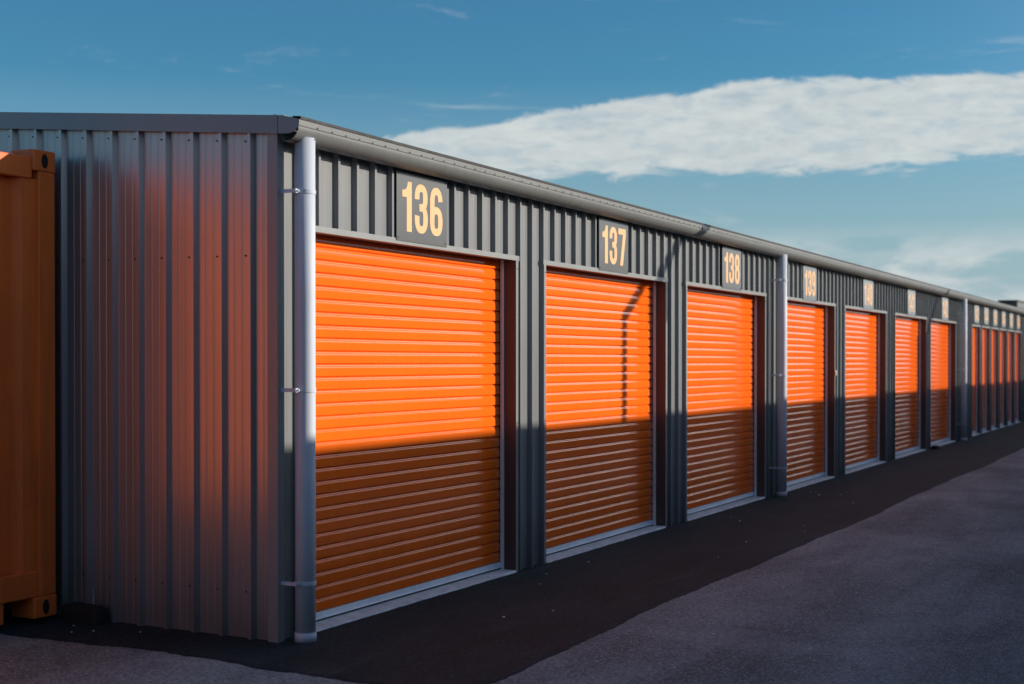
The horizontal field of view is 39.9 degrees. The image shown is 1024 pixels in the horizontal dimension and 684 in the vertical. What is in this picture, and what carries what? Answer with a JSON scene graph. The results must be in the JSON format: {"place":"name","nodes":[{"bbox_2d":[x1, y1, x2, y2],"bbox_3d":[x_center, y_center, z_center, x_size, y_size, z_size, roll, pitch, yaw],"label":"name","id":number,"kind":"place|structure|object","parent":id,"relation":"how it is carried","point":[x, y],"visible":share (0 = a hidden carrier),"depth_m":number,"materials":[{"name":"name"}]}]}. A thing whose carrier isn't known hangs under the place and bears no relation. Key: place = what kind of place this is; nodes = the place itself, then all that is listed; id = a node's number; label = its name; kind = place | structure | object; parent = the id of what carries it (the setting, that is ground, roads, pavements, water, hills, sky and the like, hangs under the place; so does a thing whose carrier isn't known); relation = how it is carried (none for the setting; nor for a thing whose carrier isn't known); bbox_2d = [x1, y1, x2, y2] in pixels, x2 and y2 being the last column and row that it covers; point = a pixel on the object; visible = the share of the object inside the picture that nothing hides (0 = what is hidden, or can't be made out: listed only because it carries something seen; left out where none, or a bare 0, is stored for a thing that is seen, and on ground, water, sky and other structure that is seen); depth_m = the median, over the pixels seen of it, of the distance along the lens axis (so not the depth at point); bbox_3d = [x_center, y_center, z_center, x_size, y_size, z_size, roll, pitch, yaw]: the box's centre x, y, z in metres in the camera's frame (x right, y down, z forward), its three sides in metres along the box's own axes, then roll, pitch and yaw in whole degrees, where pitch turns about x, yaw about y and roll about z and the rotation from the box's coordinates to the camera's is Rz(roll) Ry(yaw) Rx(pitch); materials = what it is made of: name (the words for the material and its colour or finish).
{"place":"outdoors","nodes":[
{"label":"outdoors","id":0,"kind":"place"},
{"bbox_2d":[0,448,1023,683],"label":"lane","id":1,"kind":"structure","parent":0,"point":[936,573],"depth_m":8.01,"materials":[{"name":"grey asphalt"}]},
{"bbox_2d":[0,421,1023,683],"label":"asphalt apron","id":2,"kind":"object","parent":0,"point":[468,635],"visible":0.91,"depth_m":8.70,"materials":[{"name":"black asphalt"}]},
{"bbox_2d":[0,149,55,624],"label":"shipping container","id":3,"kind":"object","parent":2,"relation":"on","point":[27,419],"visible":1,"depth_m":7.78,"materials":[{"name":"orange metal"}]},
{"bbox_2d":[60,602,107,624],"bbox_3d":[-2.404,1.529,7.917,0.290,0.111,0.120,0,1,27],"label":"rubber block","id":4,"kind":"object","parent":2,"relation":"on","point":[83,613],"depth_m":7.86,"materials":[{"name":"black rubber"}]},
{"bbox_2d":[931,445,940,448],"bbox_3d":[7.181,1.786,23.891,0.160,0.067,0.251,0,1,27],"label":"dark lump","id":5,"kind":"object","parent":2,"relation":"on","point":[935,447],"visible":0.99,"depth_m":23.82,"materials":[{"name":"black rubber"}]},
{"bbox_2d":[0,0,1023,301],"label":"sky","id":6,"kind":"structure","parent":0,"point":[882,135],"materials":[{"name":"blue"}]},
{"bbox_3d":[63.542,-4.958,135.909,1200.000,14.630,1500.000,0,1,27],"label":"ground","id":7,"kind":"structure","parent":0,"visible":0},
{"bbox_2d":[0,112,1023,642],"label":"storage building","id":8,"kind":"structure","parent":7,"relation":"on","point":[304,394],"depth_m":8.63,"materials":[{"name":"grey metal"}]},
{"bbox_2d":[315,234,503,621],"bbox_3d":[-0.634,0.421,8.814,0.050,2.386,2.504,0,1,27],"label":"roller door","id":9,"kind":"structure","parent":8,"relation":"in","point":[408,421],"depth_m":8.77,"materials":[{"name":"orange metal"}]},
{"bbox_2d":[396,169,446,246],"bbox_3d":[-0.552,-0.818,8.695,0.008,0.438,0.612,0,1,27],"label":"number sign","id":10,"kind":"object","parent":8,"relation":"attached to","point":[421,209],"visible":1,"depth_m":8.68,"materials":[{"name":"grey plastic"}]},
{"bbox_2d":[546,267,655,555],"bbox_3d":[0.704,0.458,11.470,0.050,2.386,2.504,0,1,27],"label":"roller door","id":11,"kind":"structure","parent":8,"relation":"in","point":[599,351],"depth_m":11.49,"materials":[{"name":"orange metal"}]},
{"bbox_2d":[599,216,627,273],"bbox_3d":[0.827,-0.780,11.431,0.008,0.438,0.612,0,1,27],"label":"number sign","id":12,"kind":"object","parent":8,"relation":"attached to","point":[613,245],"visible":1,"depth_m":11.42,"materials":[{"name":"grey plastic"}]},
{"bbox_2d":[687,287,756,514],"bbox_3d":[2.075,0.496,14.190,0.050,2.386,2.504,0,1,27],"label":"roller door","id":13,"kind":"structure","parent":8,"relation":"in","point":[720,325],"depth_m":14.29,"materials":[{"name":"orange metal"}]},
{"bbox_2d":[722,245,740,290],"bbox_3d":[2.212,-0.741,14.179,0.008,0.438,0.612,0,1,27],"label":"number sign","id":14,"kind":"object","parent":8,"relation":"attached to","point":[731,267],"visible":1,"depth_m":14.16,"materials":[{"name":"grey plastic"}]},
{"bbox_2d":[787,301,827,485],"bbox_3d":[3.452,0.535,16.922,0.050,2.386,2.504,0,1,27],"label":"roller door","id":15,"kind":"structure","parent":8,"relation":"in","point":[807,336],"depth_m":17.25,"materials":[{"name":"orange metal"}]},
{"bbox_2d":[803,264,816,301],"bbox_3d":[3.564,-0.704,16.863,0.008,0.438,0.612,0,1,27],"label":"number sign","id":16,"kind":"object","parent":8,"relation":"attached to","point":[809,283],"visible":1,"depth_m":16.84,"materials":[{"name":"grey plastic"}]},
{"bbox_2d":[845,309,879,469],"bbox_3d":[4.833,0.573,19.663,0.050,2.386,2.504,0,1,27],"label":"roller door","id":17,"kind":"structure","parent":8,"relation":"in","point":[861,326],"depth_m":19.90,"materials":[{"name":"orange metal"}]},
{"bbox_2d":[863,278,872,309],"bbox_3d":[4.964,-0.665,19.640,0.008,0.438,0.612,0,1,27],"label":"number sign","id":18,"kind":"object","parent":8,"relation":"attached to","point":[868,294],"visible":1,"depth_m":19.59,"materials":[{"name":"grey plastic"}]},
{"bbox_2d":[893,314,920,455],"bbox_3d":[6.256,0.613,22.487,0.050,2.386,2.504,0,1,27],"label":"roller door","id":19,"kind":"structure","parent":8,"relation":"in","point":[906,389],"depth_m":22.79,"materials":[{"name":"orange metal"}]},
{"bbox_2d":[908,288,914,315],"bbox_3d":[6.341,-0.626,22.373,0.008,0.438,0.612,0,1,27],"label":"number sign","id":20,"kind":"object","parent":8,"relation":"attached to","point":[911,302],"visible":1,"depth_m":22.36,"materials":[{"name":"grey plastic"}]},
{"bbox_2d":[931,321,950,444],"bbox_3d":[7.566,0.649,25.086,0.050,2.386,2.504,0,1,27],"label":"roller door","id":21,"kind":"structure","parent":8,"relation":"in","point":[940,331],"depth_m":25.45,"materials":[{"name":"orange metal"}]},
{"bbox_2d":[942,296,947,320],"bbox_3d":[7.705,-0.589,25.079,0.008,0.438,0.612,0,1,27],"label":"number sign","id":22,"kind":"object","parent":8,"relation":"attached to","point":[944,308],"visible":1,"depth_m":25.02,"materials":[{"name":"grey plastic"}]},
{"bbox_2d":[972,326,976,433],"bbox_3d":[9.255,0.695,28.356,0.050,2.355,1.024,0,1,27],"label":"roller door","id":23,"kind":"structure","parent":8,"relation":"in","point":[974,340],"depth_m":28.67,"materials":[{"name":"orange metal"}]},
{"bbox_2d":[974,305,978,323],"bbox_3d":[9.331,-0.555,28.306,0.008,0.372,0.600,0,1,27],"label":"number sign","id":24,"kind":"object","parent":8,"relation":"attached to","point":[976,313],"visible":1,"depth_m":28.27,"materials":[{"name":"grey plastic"}]},
{"bbox_2d":[982,328,986,430],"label":"roller door","id":25,"kind":"structure","parent":8,"relation":"in","point":[984,351],"depth_m":29.89,"materials":[{"name":"orange metal"}]},
{"bbox_2d":[984,307,988,324],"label":"number sign","id":26,"kind":"object","parent":8,"relation":"attached to","point":[986,316],"visible":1,"depth_m":29.46,"materials":[{"name":"grey plastic"}]},
{"bbox_2d":[991,329,995,428],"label":"roller door","id":27,"kind":"structure","parent":8,"relation":"in","point":[993,395],"depth_m":31.09,"materials":[{"name":"orange metal"}]},
{"bbox_2d":[993,309,996,325],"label":"number sign","id":28,"kind":"object","parent":8,"relation":"attached to","point":[994,317],"visible":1,"depth_m":30.51,"materials":[{"name":"grey plastic"}]},
{"bbox_2d":[1000,330,1003,425],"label":"roller door","id":29,"kind":"structure","parent":8,"relation":"in","point":[1001,363],"depth_m":32.22,"materials":[{"name":"orange metal"}]},
{"bbox_2d":[1002,311,1005,327],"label":"number sign","id":30,"kind":"object","parent":8,"relation":"attached to","point":[1003,319],"visible":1,"depth_m":31.83,"materials":[{"name":"grey plastic"}]},
{"bbox_2d":[1008,331,1011,423],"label":"roller door","id":31,"kind":"structure","parent":8,"relation":"in","point":[1009,339],"depth_m":33.40,"materials":[{"name":"orange metal"}]},
{"bbox_2d":[1009,313,1012,328],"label":"number sign","id":32,"kind":"object","parent":8,"relation":"attached to","point":[1011,321],"visible":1,"depth_m":32.96,"materials":[{"name":"grey plastic"}]},
{"bbox_2d":[1015,333,1018,421],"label":"roller door","id":33,"kind":"structure","parent":8,"relation":"in","point":[1017,334],"depth_m":34.56,"materials":[{"name":"orange metal"}]},
{"bbox_2d":[1017,315,1019,329],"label":"number sign","id":34,"kind":"object","parent":8,"relation":"attached to","point":[1018,322],"visible":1,"depth_m":34.09,"materials":[{"name":"grey plastic"}]},
{"bbox_2d":[998,300,1023,308],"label":"shed","id":35,"kind":"structure","parent":7,"relation":"on","point":[1018,303],"depth_m":89.35,"materials":[{"name":"grey metal"}]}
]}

